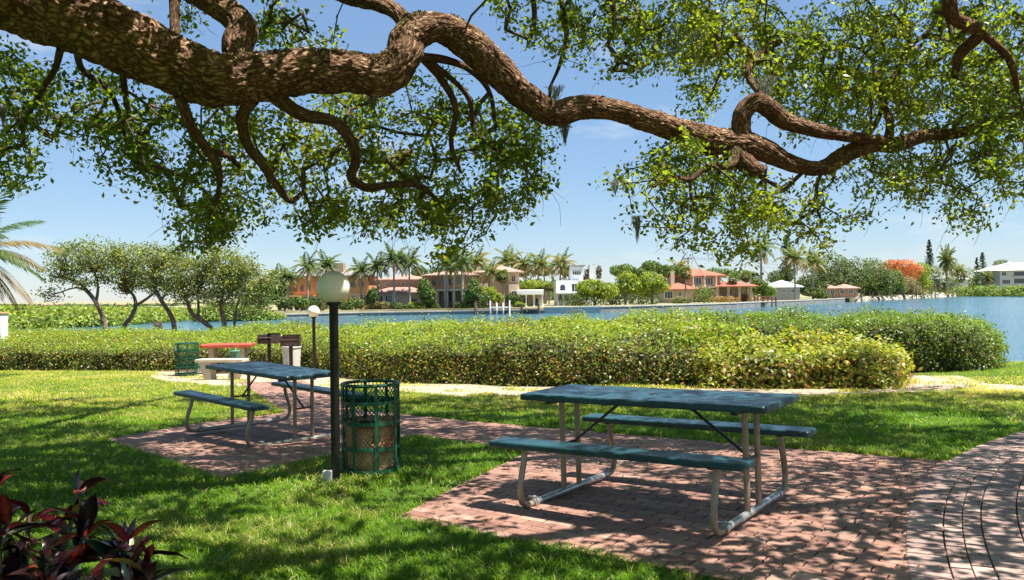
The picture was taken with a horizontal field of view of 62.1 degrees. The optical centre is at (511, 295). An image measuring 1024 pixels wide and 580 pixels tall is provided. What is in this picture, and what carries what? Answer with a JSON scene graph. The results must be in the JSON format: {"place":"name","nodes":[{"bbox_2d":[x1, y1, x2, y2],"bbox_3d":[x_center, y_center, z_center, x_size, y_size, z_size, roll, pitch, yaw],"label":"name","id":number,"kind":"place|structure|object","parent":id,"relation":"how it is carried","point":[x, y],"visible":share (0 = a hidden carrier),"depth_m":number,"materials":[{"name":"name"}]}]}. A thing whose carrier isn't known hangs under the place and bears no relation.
{"place":"outdoors","nodes":[
{"label":"outdoors","id":0,"kind":"place"},
{"bbox_2d":[281,346,301,365],"bbox_3d":[-5.617,1.627,21.692,0.500,0.660,0.500,-1,0,0],"label":"ribbed bin","id":1,"kind":"object","parent":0,"point":[296,354],"visible":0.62,"depth_m":21.52,"materials":[{"name":"white plastic"}]},
{"bbox_2d":[0,292,949,313],"bbox_3d":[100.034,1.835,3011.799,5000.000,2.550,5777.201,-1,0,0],"label":"shore","id":2,"kind":"structure","parent":0,"point":[802,297],"depth_m":162.44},
{"bbox_2d":[0,302,274,306],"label":"mangroves","id":3,"kind":"object","parent":2,"relation":"on","point":[119,305],"visible":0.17,"depth_m":272.55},
{"bbox_2d":[266,269,292,309],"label":"tree","id":4,"kind":"object","parent":2,"relation":"on","point":[280,292],"visible":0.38,"depth_m":139.16,"materials":[{"name":"green plant"}]},
{"bbox_2d":[274,297,295,310],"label":"shrub","id":5,"kind":"object","parent":2,"relation":"on","point":[280,304],"visible":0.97,"depth_m":125.90,"materials":[{"name":"green plant"}]},
{"bbox_2d":[275,265,304,310],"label":"palm tree","id":6,"kind":"object","parent":2,"relation":"on","point":[289,277],"visible":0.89,"depth_m":133.72,"materials":[{"name":"green plant"}]},
{"bbox_2d":[290,250,324,310],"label":"palm tree","id":7,"kind":"object","parent":2,"relation":"on","point":[307,267],"visible":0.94,"depth_m":129.69,"materials":[{"name":"green plant"}]},
{"bbox_2d":[315,249,340,309],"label":"palm tree","id":8,"kind":"object","parent":2,"relation":"on","point":[329,263],"visible":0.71,"depth_m":136.60,"materials":[{"name":"green plant"}]},
{"bbox_2d":[285,263,379,309],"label":"house","id":9,"kind":"structure","parent":2,"relation":"on","point":[301,290],"depth_m":141.00,"materials":[{"name":"orange paint"}]},
{"bbox_2d":[344,256,374,309],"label":"palm tree","id":10,"kind":"object","parent":2,"relation":"on","point":[359,269],"visible":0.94,"depth_m":133.62,"materials":[{"name":"green plant"}]},
{"bbox_2d":[363,287,379,309],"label":"tree","id":11,"kind":"object","parent":2,"relation":"on","point":[368,298],"visible":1,"depth_m":132.30,"materials":[{"name":"green plant"}]},
{"bbox_2d":[362,250,391,299],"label":"palm tree","id":12,"kind":"object","parent":2,"relation":"on","point":[378,267],"visible":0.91,"depth_m":134.14,"materials":[{"name":"green plant"}]},
{"bbox_2d":[375,241,408,302],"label":"palm tree","id":13,"kind":"object","parent":2,"relation":"on","point":[393,262],"visible":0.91,"depth_m":134.55,"materials":[{"name":"green plant"}]},
{"bbox_2d":[366,275,426,308],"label":"house","id":14,"kind":"structure","parent":2,"relation":"on","point":[385,292],"depth_m":138.55,"materials":[{"name":"beige paint"}]},
{"bbox_2d":[394,246,424,305],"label":"palm tree","id":15,"kind":"object","parent":2,"relation":"on","point":[411,261],"visible":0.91,"depth_m":135.31,"materials":[{"name":"green plant"}]},
{"bbox_2d":[284,309,544,317],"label":"seawall","id":16,"kind":"object","parent":2,"relation":"on","point":[296,315],"visible":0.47,"depth_m":130.97,"materials":[{"name":"concrete"}]},
{"bbox_2d":[416,277,437,308],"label":"tree","id":17,"kind":"object","parent":2,"relation":"on","point":[425,290],"visible":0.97,"depth_m":133.80,"materials":[{"name":"green plant"}]},
{"bbox_2d":[431,251,460,307],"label":"palm tree","id":18,"kind":"object","parent":2,"relation":"on","point":[443,268],"visible":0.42,"depth_m":136.60,"materials":[{"name":"green plant"}]},
{"bbox_2d":[422,270,480,307],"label":"house","id":19,"kind":"structure","parent":2,"relation":"on","point":[438,285],"depth_m":139.94,"materials":[{"name":"brown paint"}]},
{"bbox_2d":[449,250,476,302],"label":"palm tree","id":20,"kind":"object","parent":2,"relation":"on","point":[465,259],"visible":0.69,"depth_m":136.18,"materials":[{"name":"green plant"}]},
{"bbox_2d":[462,277,480,303],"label":"tree","id":21,"kind":"object","parent":2,"relation":"on","point":[469,294],"visible":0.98,"depth_m":134.25,"materials":[{"name":"green plant"}]},
{"bbox_2d":[460,244,490,272],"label":"palm tree","id":22,"kind":"object","parent":2,"relation":"on","point":[477,265],"visible":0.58,"depth_m":159.71,"materials":[{"name":"green plant"}]},
{"bbox_2d":[473,293,493,307],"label":"shrub","id":23,"kind":"object","parent":2,"relation":"on","point":[481,299],"visible":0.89,"depth_m":133.74,"materials":[{"name":"green plant"}]},
{"bbox_2d":[477,257,501,287],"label":"palm tree","id":24,"kind":"object","parent":2,"relation":"on","point":[489,272],"visible":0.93,"depth_m":141.86,"materials":[{"name":"green plant"}]},
{"bbox_2d":[480,286,503,302],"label":"tree","id":25,"kind":"object","parent":2,"relation":"on","point":[491,291],"visible":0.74,"depth_m":135.36,"materials":[{"name":"green plant"}]},
{"bbox_2d":[471,265,524,306],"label":"house","id":26,"kind":"structure","parent":2,"relation":"on","point":[511,285],"depth_m":150.00,"materials":[{"name":"beige paint"}]},
{"bbox_2d":[495,269,509,306],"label":"palm tree","id":27,"kind":"object","parent":2,"relation":"on","point":[502,279],"visible":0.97,"depth_m":140.64,"materials":[{"name":"green plant"}]},
{"bbox_2d":[492,244,523,268],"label":"palm tree","id":28,"kind":"object","parent":2,"relation":"on","point":[506,255],"visible":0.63,"depth_m":174.88,"materials":[{"name":"green plant"}]},
{"bbox_2d":[507,248,541,281],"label":"palm tree","id":29,"kind":"object","parent":2,"relation":"on","point":[521,266],"visible":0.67,"depth_m":171.41,"materials":[{"name":"green plant"}]},
{"bbox_2d":[517,290,543,306],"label":"pavilion","id":30,"kind":"structure","parent":2,"relation":"on","point":[532,297],"depth_m":144.32,"materials":[{"name":"white paint"}]},
{"bbox_2d":[519,279,550,291],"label":"tree","id":31,"kind":"object","parent":2,"relation":"on","point":[529,285],"visible":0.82,"depth_m":153.05,"materials":[{"name":"green plant"}]},
{"bbox_2d":[524,247,553,279],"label":"palm tree","id":32,"kind":"object","parent":2,"relation":"on","point":[538,264],"visible":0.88,"depth_m":167.63,"materials":[{"name":"green plant"}]},
{"bbox_2d":[545,247,576,279],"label":"palm tree","id":33,"kind":"object","parent":2,"relation":"on","point":[560,264],"visible":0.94,"depth_m":159.12,"materials":[{"name":"green plant"}]},
{"bbox_2d":[544,306,601,312],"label":"seawall","id":34,"kind":"object","parent":2,"relation":"on","point":[592,309],"visible":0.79,"depth_m":129.78,"materials":[{"name":"grey paint"}]},
{"bbox_2d":[554,264,595,305],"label":"house","id":35,"kind":"structure","parent":2,"relation":"on","point":[563,288],"depth_m":152.50,"materials":[{"name":"white paint"}]},
{"bbox_2d":[560,295,597,305],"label":"shrub","id":36,"kind":"object","parent":2,"relation":"on","point":[578,302],"visible":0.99,"depth_m":143.35,"materials":[{"name":"green plant"}]},
{"bbox_2d":[573,278,619,304],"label":"tree","id":37,"kind":"object","parent":2,"relation":"on","point":[601,288],"visible":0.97,"depth_m":144.89,"materials":[{"name":"green plant"}]},
{"bbox_2d":[250,275,980,303],"bbox_3d":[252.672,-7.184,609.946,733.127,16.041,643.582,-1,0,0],"label":"mangroves","id":38,"kind":"object","parent":2,"relation":"on","point":[551,293],"visible":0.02,"depth_m":315.20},
{"bbox_2d":[613,270,642,304],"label":"tree","id":39,"kind":"object","parent":2,"relation":"on","point":[627,284],"visible":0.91,"depth_m":148.20,"materials":[{"name":"green plant"}]},
{"bbox_2d":[609,263,646,303],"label":"tree","id":40,"kind":"object","parent":2,"relation":"on","point":[619,269],"visible":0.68,"depth_m":163.73,"materials":[{"name":"green plant"}]},
{"bbox_2d":[627,292,659,303],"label":"shrub","id":41,"kind":"object","parent":2,"relation":"on","point":[643,298],"visible":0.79,"depth_m":153.25,"materials":[{"name":"green plant"}]},
{"bbox_2d":[637,270,670,303],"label":"tree","id":42,"kind":"object","parent":2,"relation":"on","point":[650,286],"visible":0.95,"depth_m":149.10,"materials":[{"name":"green plant"}]},
{"bbox_2d":[639,260,686,285],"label":"tree","id":43,"kind":"object","parent":2,"relation":"on","point":[663,270],"visible":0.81,"depth_m":174.12,"materials":[{"name":"green plant"}]},
{"bbox_2d":[692,284,715,302],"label":"shrub","id":44,"kind":"object","parent":2,"relation":"on","point":[703,290],"visible":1,"depth_m":159.57,"materials":[{"name":"green plant"}]},
{"bbox_2d":[659,268,758,302],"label":"house","id":45,"kind":"structure","parent":2,"relation":"on","point":[712,279],"depth_m":173.50,"materials":[{"name":"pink paint"}]},
{"bbox_2d":[602,298,845,312],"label":"seawall","id":46,"kind":"object","parent":2,"relation":"on","point":[621,308],"visible":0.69,"depth_m":146.39,"materials":[{"name":"concrete"}]},
{"bbox_2d":[704,267,753,281],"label":"tree","id":47,"kind":"object","parent":2,"relation":"on","point":[724,271],"visible":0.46,"depth_m":213.47,"materials":[{"name":"green plant"}]},
{"bbox_2d":[748,278,775,300],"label":"tree","id":48,"kind":"object","parent":2,"relation":"on","point":[763,288],"visible":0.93,"depth_m":177.15,"materials":[{"name":"green plant"}]},
{"bbox_2d":[748,229,783,300],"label":"palm tree","id":49,"kind":"object","parent":2,"relation":"on","point":[765,249],"visible":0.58,"depth_m":189.21,"materials":[{"name":"green plant"}]},
{"bbox_2d":[765,265,793,282],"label":"tree","id":50,"kind":"object","parent":2,"relation":"on","point":[775,274],"visible":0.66,"depth_m":213.99,"materials":[{"name":"green plant"}]},
{"bbox_2d":[764,280,803,299],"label":"house","id":51,"kind":"structure","parent":2,"relation":"on","point":[785,289],"depth_m":202.00,"materials":[{"name":"grey paint"}]},
{"bbox_2d":[773,241,810,299],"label":"palm tree","id":52,"kind":"object","parent":2,"relation":"on","point":[796,258],"visible":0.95,"depth_m":191.93,"materials":[{"name":"green plant"}]},
{"bbox_2d":[800,285,825,298],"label":"tree","id":53,"kind":"object","parent":2,"relation":"on","point":[807,290],"visible":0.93,"depth_m":204.12,"materials":[{"name":"green plant"}]},
{"bbox_2d":[796,276,829,289],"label":"tree","id":54,"kind":"object","parent":2,"relation":"on","point":[817,283],"visible":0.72,"depth_m":213.79,"materials":[{"name":"green plant"}]},
{"bbox_2d":[798,247,829,298],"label":"palm tree","id":55,"kind":"object","parent":2,"relation":"on","point":[814,264],"visible":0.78,"depth_m":204.98,"materials":[{"name":"green plant"}]},
{"bbox_2d":[805,251,878,286],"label":"tree","id":56,"kind":"object","parent":2,"relation":"on","point":[834,276],"visible":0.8,"depth_m":252.82,"materials":[{"name":"green plant"}]},
{"bbox_2d":[825,284,860,297],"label":"cabin","id":57,"kind":"object","parent":2,"relation":"on","point":[838,289],"visible":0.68,"depth_m":233.00,"materials":[{"name":"brown paint"}]},
{"bbox_2d":[856,257,899,295],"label":"tree","id":58,"kind":"object","parent":2,"relation":"on","point":[881,281],"visible":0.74,"depth_m":260.12,"materials":[{"name":"green plant"}]},
{"bbox_2d":[887,268,908,294],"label":"tree","id":59,"kind":"object","parent":2,"relation":"on","point":[901,278],"visible":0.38,"depth_m":273.37,"materials":[{"name":"green plant"}]},
{"bbox_2d":[883,258,923,292],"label":"tree","id":60,"kind":"object","parent":2,"relation":"on","point":[910,268],"visible":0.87,"depth_m":307.92,"materials":[{"name":"orange plant"}]},
{"bbox_2d":[855,293,960,300],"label":"shore rocks","id":61,"kind":"object","parent":2,"relation":"on","point":[867,298],"visible":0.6,"depth_m":267.92,"materials":[{"name":"stone"}]},
{"bbox_2d":[903,276,924,294],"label":"tree","id":62,"kind":"object","parent":2,"relation":"on","point":[909,285],"visible":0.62,"depth_m":298.57,"materials":[{"name":"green plant"}]},
{"bbox_2d":[913,261,934,293],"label":"tree","id":63,"kind":"object","parent":2,"relation":"on","point":[925,279],"visible":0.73,"depth_m":319.83,"materials":[{"name":"green plant"}]},
{"bbox_2d":[921,265,945,292],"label":"tree","id":64,"kind":"object","parent":2,"relation":"on","point":[938,281],"visible":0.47,"depth_m":343.19,"materials":[{"name":"green plant"}]},
{"bbox_2d":[936,244,957,291],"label":"palm tree","id":65,"kind":"object","parent":2,"relation":"on","point":[947,263],"visible":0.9,"depth_m":366.38,"materials":[{"name":"green plant"}]},
{"bbox_2d":[965,268,983,287],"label":"tree","id":66,"kind":"object","parent":2,"relation":"on","point":[973,278],"visible":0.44,"depth_m":453.82,"materials":[{"name":"green plant"}]},
{"bbox_2d":[946,284,1023,296],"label":"mangroves","id":67,"kind":"object","parent":2,"relation":"on","point":[999,291],"visible":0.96,"depth_m":323.47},
{"bbox_2d":[974,261,1023,288],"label":"house","id":68,"kind":"structure","parent":2,"relation":"on","point":[1008,273],"depth_m":438.74,"materials":[{"name":"white"}]},
{"bbox_2d":[0,362,1023,579],"bbox_3d":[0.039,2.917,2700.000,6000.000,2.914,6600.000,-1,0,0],"label":"ground","id":69,"kind":"structure","parent":0,"point":[494,388],"depth_m":12.39,"materials":[{"name":"plant"}]},
{"bbox_2d":[0,312,8,340],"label":"white pillar","id":70,"kind":"structure","parent":69,"relation":"on","point":[3,324],"depth_m":26.96,"materials":[{"name":"paint"}]},
{"bbox_2d":[0,188,62,311],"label":"palm tree","id":71,"kind":"object","parent":69,"relation":"on","point":[4,254],"visible":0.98,"depth_m":21.52,"materials":[{"name":"green plant"}]},
{"bbox_2d":[0,467,117,579],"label":"croton plant","id":72,"kind":"object","parent":69,"relation":"on","point":[12,559],"visible":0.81,"depth_m":2.92,"materials":[{"name":"red plant"}]},
{"bbox_2d":[30,234,133,330],"bbox_3d":[-17.133,0.272,34.086,3.990,5.451,2.209,-1,0,0],"label":"bay tree","id":73,"kind":"object","parent":69,"relation":"on","point":[99,263],"visible":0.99,"depth_m":33.85,"materials":[{"name":"green plant"}]},
{"bbox_2d":[8,516,170,579],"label":"croton plant","id":74,"kind":"object","parent":69,"relation":"on","point":[45,569],"visible":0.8,"depth_m":2.79,"materials":[{"name":"red plant"}]},
{"bbox_2d":[77,529,192,579],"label":"croton plant","id":75,"kind":"object","parent":69,"relation":"on","point":[146,568],"visible":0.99,"depth_m":2.72,"materials":[{"name":"red plant"}]},
{"bbox_2d":[106,241,164,329],"bbox_3d":[-15.479,0.543,34.934,2.637,5.690,2.228,-1,0,32],"label":"bay tree","id":76,"kind":"object","parent":69,"relation":"on","point":[129,284],"visible":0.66,"depth_m":34.79,"materials":[{"name":"green plant"}]},
{"bbox_2d":[131,241,193,331],"bbox_3d":[-13.877,0.363,33.948,2.663,5.181,1.889,-1,0,0],"label":"bay tree","id":77,"kind":"object","parent":69,"relation":"on","point":[155,282],"visible":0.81,"depth_m":33.81,"materials":[{"name":"green plant"}]},
{"bbox_2d":[174,342,198,375],"bbox_3d":[-8.004,1.569,20.959,0.580,0.814,0.580,-1,0,0],"label":"trash can","id":78,"kind":"object","parent":69,"relation":"on","point":[187,358],"visible":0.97,"depth_m":20.81,"materials":[{"name":"green paint"}]},
{"bbox_2d":[156,251,222,333],"bbox_3d":[-12.539,0.428,33.500,2.818,4.676,2.031,-1,0,0],"label":"bay tree","id":79,"kind":"object","parent":69,"relation":"on","point":[194,276],"visible":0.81,"depth_m":33.24,"materials":[{"name":"green plant"}]},
{"bbox_2d":[195,358,248,379],"bbox_3d":[-6.596,1.678,19.372,1.120,0.470,0.380,-1,0,7],"label":"concrete bench","id":80,"kind":"object","parent":69,"relation":"on","point":[208,374],"visible":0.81,"depth_m":19.26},
{"bbox_2d":[200,343,254,372],"bbox_3d":[-7.256,1.610,21.782,1.240,0.745,0.720,-1,0,-7],"label":"concrete table","id":81,"kind":"object","parent":69,"relation":"on","point":[213,347],"visible":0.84,"depth_m":21.52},
{"bbox_2d":[192,242,269,329],"bbox_3d":[-10.929,0.233,32.949,2.878,4.765,2.146,-1,0,0],"label":"bay tree","id":82,"kind":"object","parent":69,"relation":"on","point":[230,286],"visible":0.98,"depth_m":32.82,"materials":[{"name":"green plant"}]},
{"bbox_2d":[229,265,287,328],"bbox_3d":[-10.883,1.235,36.041,2.917,5.113,1.926,-1,0,0],"label":"bay tree","id":83,"kind":"object","parent":69,"relation":"on","point":[265,288],"visible":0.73,"depth_m":35.90,"materials":[{"name":"green plant"}]},
{"bbox_2d":[108,410,416,478],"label":"brick patio","id":84,"kind":"structure","parent":69,"relation":"on","point":[222,441],"depth_m":9.08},
{"bbox_2d":[173,361,362,446],"bbox_3d":[-2.751,1.203,9.694,1.800,0.759,1.460,1,1,44],"label":"picnic table","id":85,"kind":"object","parent":84,"relation":"on","point":[283,374],"visible":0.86,"depth_m":9.45,"materials":[{"name":"blue plastic"}]},
{"bbox_2d":[256,333,280,362],"bbox_3d":[-6.308,1.493,21.934,0.460,1.024,0.500,-1,0,29],"label":"barbecue grill","id":86,"kind":"object","parent":69,"relation":"on","point":[268,339],"visible":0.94,"depth_m":21.96,"materials":[{"name":"metal"}]},
{"bbox_2d":[280,334,300,365],"bbox_3d":[-5.143,1.423,19.765,0.430,1.011,0.500,-1,0,-7],"label":"barbecue grill","id":87,"kind":"object","parent":69,"relation":"on","point":[291,341],"visible":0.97,"depth_m":19.82,"materials":[{"name":"metal"}]},
{"bbox_2d":[240,381,357,411],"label":"brick path","id":88,"kind":"structure","parent":69,"relation":"on","point":[268,391],"depth_m":14.48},
{"bbox_2d":[308,306,319,379],"bbox_3d":[-4.384,1.057,18.852,0.262,1.668,0.262,-1,0,0],"label":"globe lamp","id":89,"kind":"object","parent":69,"relation":"on","point":[313,312],"visible":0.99,"depth_m":18.82,"materials":[{"name":"metal"}]},
{"bbox_2d":[317,271,349,483],"bbox_3d":[-1.413,0.661,6.779,0.262,1.716,0.262,-1,0,0],"label":"globe lamp","id":90,"kind":"object","parent":69,"relation":"on","point":[333,288],"visible":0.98,"depth_m":6.75,"materials":[{"name":"metal"}]},
{"bbox_2d":[340,379,400,476],"bbox_3d":[-1.192,1.117,7.194,0.504,0.774,0.504,-1,0,0],"label":"trash can","id":91,"kind":"object","parent":69,"relation":"on","point":[375,401],"visible":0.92,"depth_m":7.03,"materials":[{"name":"green paint"}]},
{"bbox_2d":[346,414,394,471],"bbox_3d":[-1.194,1.253,7.196,0.411,0.454,0.417,-1,0,0],"label":"trash bag","id":92,"kind":"object","parent":91,"relation":"in","point":[372,444],"visible":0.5,"depth_m":7.02,"materials":[{"name":"brown plastic"}]},
{"bbox_2d":[0,301,761,386],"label":"hedge","id":93,"kind":"object","parent":69,"relation":"on","point":[567,350],"visible":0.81,"depth_m":18.31,"materials":[{"name":"green plant"}]},
{"bbox_2d":[410,415,572,451],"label":"brick path","id":94,"kind":"structure","parent":69,"relation":"on","point":[489,431],"depth_m":9.78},
{"bbox_2d":[0,0,1023,282],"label":"live oak","id":95,"kind":"object","parent":69,"relation":"on","point":[138,48],"visible":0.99,"depth_m":7.36,"materials":[{"name":"green plant"}]},
{"bbox_2d":[661,25,687,67],"bbox_3d":[1.482,-2.268,7.782,0.203,0.376,0.255,-1,0,-37],"label":"spanish moss","id":96,"kind":"object","parent":95,"relation":"hanging from","point":[673,41],"visible":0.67,"depth_m":7.78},
{"bbox_2d":[686,30,706,66],"bbox_3d":[1.695,-2.254,7.798,0.205,0.346,0.238,-1,0,0],"label":"spanish moss","id":97,"kind":"object","parent":95,"relation":"hanging from","point":[697,36],"visible":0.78,"depth_m":7.77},
{"bbox_2d":[754,75,780,94],"bbox_3d":[2.278,-1.810,7.593,0.231,0.307,0.191,-1,0,18],"label":"spanish moss","id":98,"kind":"object","parent":95,"relation":"hanging from","point":[768,85],"visible":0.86,"depth_m":7.58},
{"bbox_2d":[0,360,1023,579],"bbox_3d":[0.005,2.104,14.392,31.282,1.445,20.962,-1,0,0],"label":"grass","id":99,"kind":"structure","parent":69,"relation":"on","point":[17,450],"depth_m":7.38,"materials":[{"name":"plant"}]},
{"bbox_2d":[8,391,1023,577],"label":"fallen leaves","id":100,"kind":"object","parent":69,"relation":"on","point":[833,566],"visible":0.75,"depth_m":6.04,"materials":[{"name":"brown plant"}]},
{"bbox_2d":[400,430,972,579],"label":"brick patio","id":101,"kind":"structure","parent":69,"relation":"on","point":[857,555],"depth_m":5.69,"materials":[{"name":"brick"}]},
{"bbox_2d":[489,384,816,536],"bbox_3d":[0.992,1.058,5.899,1.800,0.759,1.460,-2,0,35],"label":"picnic table","id":102,"kind":"object","parent":101,"relation":"on","point":[744,404],"visible":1,"depth_m":5.69,"materials":[{"name":"green plastic"}]},
{"bbox_2d":[663,320,760,345],"bbox_3d":[3.828,1.142,16.618,2.041,1.361,0.947,-1,0,0],"label":"shrub","id":103,"kind":"object","parent":69,"relation":"on","point":[738,330],"visible":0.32,"depth_m":16.43,"materials":[{"name":"green plant"}]},
{"bbox_2d":[681,322,922,388],"bbox_3d":[5.367,1.331,15.662,4.660,1.668,2.471,-1,0,0],"label":"hedge","id":104,"kind":"object","parent":69,"relation":"on","point":[790,360],"visible":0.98,"depth_m":15.08,"materials":[{"name":"green plant"}]},
{"bbox_2d":[631,296,1023,372],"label":"hedge","id":105,"kind":"object","parent":69,"relation":"on","point":[942,342],"visible":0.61,"depth_m":18.71,"materials":[{"name":"green plant"}]},
{"bbox_2d":[906,431,1023,579],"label":"curved walkway","id":106,"kind":"structure","parent":69,"relation":"on","point":[1005,557],"depth_m":5.36,"materials":[{"name":"brick"}]},
{"bbox_2d":[0,0,1023,302],"label":"sky","id":107,"kind":"structure","parent":0,"point":[72,206],"materials":[{"name":"blue"}]},
{"bbox_2d":[13,296,1023,361],"bbox_3d":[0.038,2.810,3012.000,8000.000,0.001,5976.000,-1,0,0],"label":"water","id":108,"kind":"structure","parent":0,"point":[1007,312],"depth_m":114.64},
{"bbox_2d":[0,305,193,328],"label":"mangroves","id":109,"kind":"object","parent":108,"relation":"in","point":[54,316],"visible":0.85,"depth_m":95.26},
{"bbox_2d":[186,303,287,320],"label":"mangroves","id":110,"kind":"object","parent":108,"relation":"in","point":[210,315],"visible":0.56,"depth_m":109.77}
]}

